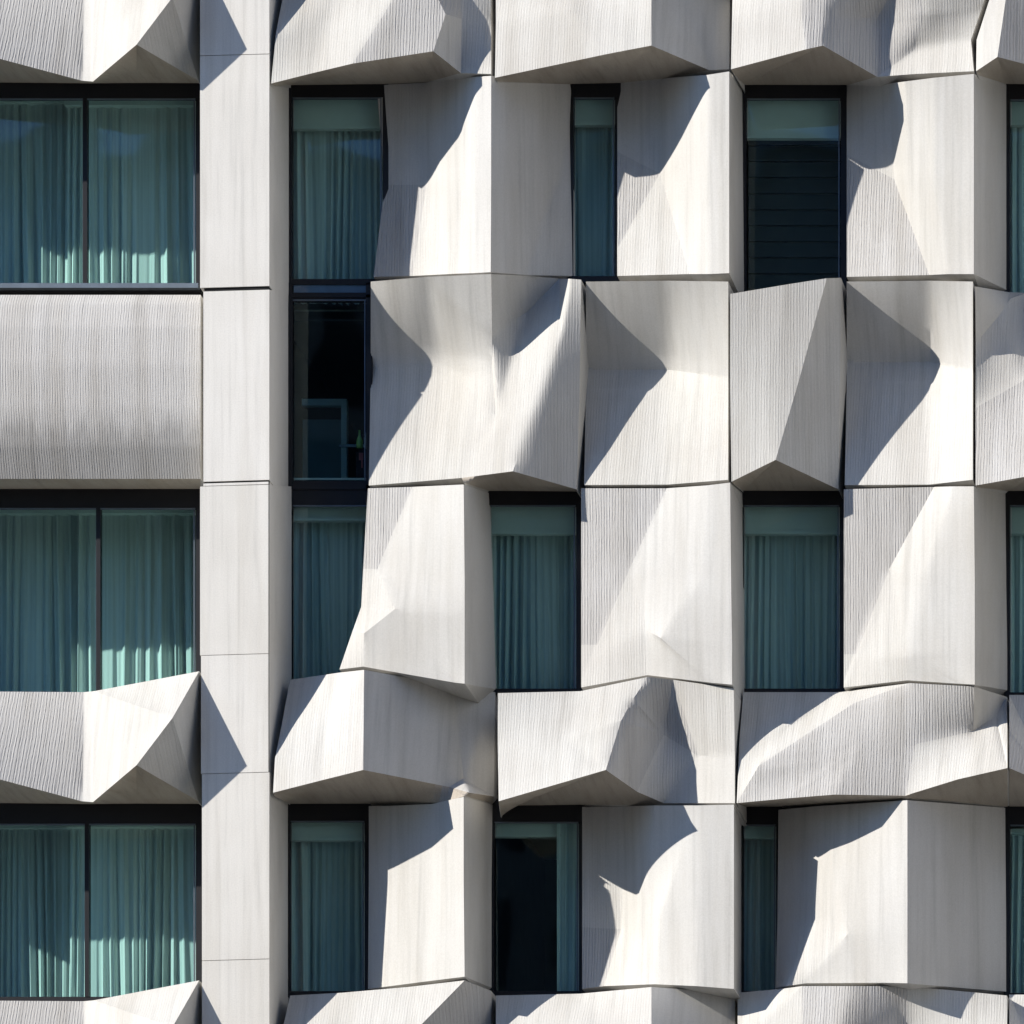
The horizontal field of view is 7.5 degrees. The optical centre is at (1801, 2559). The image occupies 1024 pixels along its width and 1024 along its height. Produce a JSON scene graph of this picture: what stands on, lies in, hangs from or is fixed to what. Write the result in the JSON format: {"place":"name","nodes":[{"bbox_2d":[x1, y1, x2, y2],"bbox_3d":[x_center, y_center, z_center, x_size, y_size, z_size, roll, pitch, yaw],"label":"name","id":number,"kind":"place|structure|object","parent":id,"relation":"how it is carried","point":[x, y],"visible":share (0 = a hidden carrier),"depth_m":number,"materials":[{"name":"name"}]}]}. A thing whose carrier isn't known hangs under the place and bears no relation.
{"place":"outdoors","nodes":[
{"label":"outdoors","id":0,"kind":"place"},
{"bbox_2d":[302,399,347,477],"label":"door frame","id":1,"kind":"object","parent":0,"point":[325,455],"depth_m":81.22,"materials":[{"name":"grey"}]},
{"bbox_2d":[303,419,340,477],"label":"door leaf","id":2,"kind":"structure","parent":1,"relation":"in","point":[321,437],"depth_m":81.22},
{"bbox_2d":[356,449,363,477],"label":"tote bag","id":3,"kind":"object","parent":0,"point":[360,464],"visible":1,"depth_m":80.27,"materials":[{"name":"black fabric"}]},
{"bbox_2d":[356,430,362,448],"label":"green bottle","id":4,"kind":"object","parent":3,"relation":"in","point":[359,443],"visible":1,"depth_m":80.28,"materials":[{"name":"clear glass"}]},
{"bbox_3d":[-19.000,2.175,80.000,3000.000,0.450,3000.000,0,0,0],"label":"ground","id":5,"kind":"structure","parent":0,"visible":0},
{"bbox_2d":[0,0,1023,1023],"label":"hotel building","id":6,"kind":"structure","parent":5,"relation":"on","point":[666,417],"depth_m":79.34,"materials":[{"name":"concrete"}]},
{"bbox_2d":[0,101,67,282],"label":"curtain","id":7,"kind":"object","parent":6,"relation":"hanging from","point":[33,191],"visible":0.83,"depth_m":80.85,"materials":[{"name":"teal fabric"}]},
{"bbox_2d":[0,825,70,996],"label":"curtain","id":8,"kind":"object","parent":6,"relation":"hanging from","point":[35,883],"visible":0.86,"depth_m":80.80,"materials":[{"name":"teal fabric"}]},
{"bbox_2d":[0,510,77,691],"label":"curtain","id":9,"kind":"object","parent":6,"relation":"hanging from","point":[38,600],"visible":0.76,"depth_m":81.10,"materials":[{"name":"teal fabric"}]},
{"bbox_2d":[0,489,200,690],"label":"window","id":10,"kind":"structure","parent":6,"relation":"in","point":[98,500],"depth_m":79.98,"materials":[{"name":"black metal"}]},
{"bbox_2d":[0,803,201,1000],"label":"window","id":11,"kind":"structure","parent":6,"relation":"in","point":[87,815],"depth_m":79.98,"materials":[{"name":"black metal"}]},
{"bbox_2d":[0,83,202,293],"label":"window","id":12,"kind":"structure","parent":6,"relation":"in","point":[85,92],"depth_m":79.98,"materials":[{"name":"black metal"}]},
{"bbox_2d":[66,825,195,996],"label":"curtain","id":13,"kind":"object","parent":6,"relation":"hanging from","point":[142,907],"visible":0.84,"depth_m":80.45,"materials":[{"name":"teal fabric"}]},
{"bbox_2d":[64,101,201,292],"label":"curtain","id":14,"kind":"object","parent":6,"relation":"hanging from","point":[141,191],"visible":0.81,"depth_m":80.62,"materials":[{"name":"teal fabric"}]},
{"bbox_2d":[75,510,195,691],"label":"curtain","id":15,"kind":"object","parent":6,"relation":"hanging from","point":[147,595],"visible":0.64,"depth_m":81.00,"materials":[{"name":"teal fabric"}]},
{"bbox_2d":[291,842,364,990],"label":"curtain","id":16,"kind":"object","parent":6,"relation":"hanging from","point":[326,916],"visible":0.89,"depth_m":80.34,"materials":[{"name":"teal fabric"}]},
{"bbox_2d":[294,523,365,678],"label":"curtain","id":17,"kind":"object","parent":6,"relation":"hanging from","point":[328,567],"visible":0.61,"depth_m":80.34,"materials":[{"name":"teal fabric"}]},
{"bbox_2d":[292,490,367,678],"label":"window","id":18,"kind":"structure","parent":6,"relation":"in","point":[300,498],"depth_m":79.98,"materials":[{"name":"black metal"}]},
{"bbox_2d":[288,804,371,997],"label":"window","id":19,"kind":"structure","parent":6,"relation":"in","point":[297,813],"depth_m":79.98,"materials":[{"name":"black metal"}]},
{"bbox_2d":[293,293,372,484],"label":"window","id":20,"kind":"structure","parent":6,"relation":"in","point":[294,299],"depth_m":79.98,"materials":[{"name":"black metal"}]},
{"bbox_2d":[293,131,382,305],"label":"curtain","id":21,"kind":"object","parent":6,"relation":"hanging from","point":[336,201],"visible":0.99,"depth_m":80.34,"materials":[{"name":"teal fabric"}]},
{"bbox_2d":[289,84,388,285],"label":"window","id":22,"kind":"structure","parent":6,"relation":"in","point":[347,91],"depth_m":79.98,"materials":[{"name":"black metal"}]},
{"bbox_2d":[339,444,363,446],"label":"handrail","id":23,"kind":"object","parent":6,"relation":"attached to","point":[347,445],"visible":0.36,"depth_m":80.72,"materials":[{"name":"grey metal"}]},
{"bbox_2d":[492,536,575,688],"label":"curtain","id":24,"kind":"object","parent":6,"relation":"hanging from","point":[534,597],"visible":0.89,"depth_m":80.36,"materials":[{"name":"teal fabric"}]},
{"bbox_2d":[488,491,582,696],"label":"window","id":25,"kind":"structure","parent":6,"relation":"in","point":[496,498],"depth_m":79.98,"materials":[{"name":"black metal"}]},
{"bbox_2d":[489,799,585,995],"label":"window","id":26,"kind":"structure","parent":6,"relation":"in","point":[520,814],"depth_m":79.98,"materials":[{"name":"black metal"}]},
{"bbox_2d":[557,824,578,990],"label":"curtain","id":27,"kind":"object","parent":6,"relation":"hanging from","point":[567,911],"visible":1,"depth_m":80.13,"materials":[{"name":"teal fabric"}]},
{"bbox_2d":[568,83,620,284],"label":"window","id":28,"kind":"structure","parent":6,"relation":"in","point":[596,91],"depth_m":79.98,"materials":[{"name":"black metal"}]},
{"bbox_2d":[575,127,614,275],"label":"curtain","id":29,"kind":"object","parent":6,"relation":"hanging from","point":[594,196],"visible":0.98,"depth_m":80.30,"materials":[{"name":"teal fabric"}]},
{"bbox_2d":[744,840,775,990],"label":"curtain","id":30,"kind":"object","parent":6,"relation":"hanging from","point":[759,915],"visible":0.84,"depth_m":80.34,"materials":[{"name":"teal fabric"}]},
{"bbox_2d":[741,807,782,991],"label":"window","id":31,"kind":"structure","parent":6,"relation":"in","point":[756,816],"depth_m":79.98,"materials":[{"name":"black metal"}]},
{"bbox_2d":[744,536,839,688],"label":"curtain","id":32,"kind":"object","parent":6,"relation":"hanging from","point":[791,612],"visible":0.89,"depth_m":80.38,"materials":[{"name":"teal fabric"}]},
{"bbox_2d":[740,486,845,691],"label":"window","id":33,"kind":"structure","parent":6,"relation":"in","point":[749,498],"depth_m":79.98,"materials":[{"name":"black metal"}]},
{"bbox_2d":[749,141,840,288],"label":"window blind","id":34,"kind":"object","parent":6,"relation":"attached to","point":[793,185],"depth_m":80.50,"materials":[{"name":"grey metal"}]},
{"bbox_2d":[742,85,847,291],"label":"window","id":35,"kind":"structure","parent":6,"relation":"in","point":[838,93],"depth_m":79.98,"materials":[{"name":"black metal"}]},
{"bbox_2d":[1004,491,1023,699],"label":"window","id":36,"kind":"structure","parent":6,"relation":"in","point":[1012,498],"depth_m":79.98,"materials":[{"name":"black metal"}]},
{"bbox_2d":[1004,806,1023,998],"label":"window","id":37,"kind":"structure","parent":6,"relation":"in","point":[1014,815],"depth_m":79.98,"materials":[{"name":"black metal"}]},
{"bbox_2d":[1005,84,1023,291],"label":"window","id":38,"kind":"structure","parent":6,"relation":"in","point":[1014,92],"depth_m":79.98,"materials":[{"name":"metal"}]},
{"bbox_2d":[1010,127,1023,292],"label":"curtain","id":39,"kind":"object","parent":6,"relation":"hanging from","point":[1017,209],"visible":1,"depth_m":80.30,"materials":[{"name":"teal fabric"}]},
{"bbox_2d":[1010,829,1023,992],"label":"curtain","id":40,"kind":"object","parent":6,"relation":"hanging from","point":[1016,910],"visible":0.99,"depth_m":80.30,"materials":[{"name":"teal fabric"}]},
{"bbox_2d":[1010,536,1023,691],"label":"curtain","id":41,"kind":"object","parent":6,"relation":"hanging from","point":[1016,613],"visible":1,"depth_m":80.30,"materials":[{"name":"teal fabric"}]}
]}

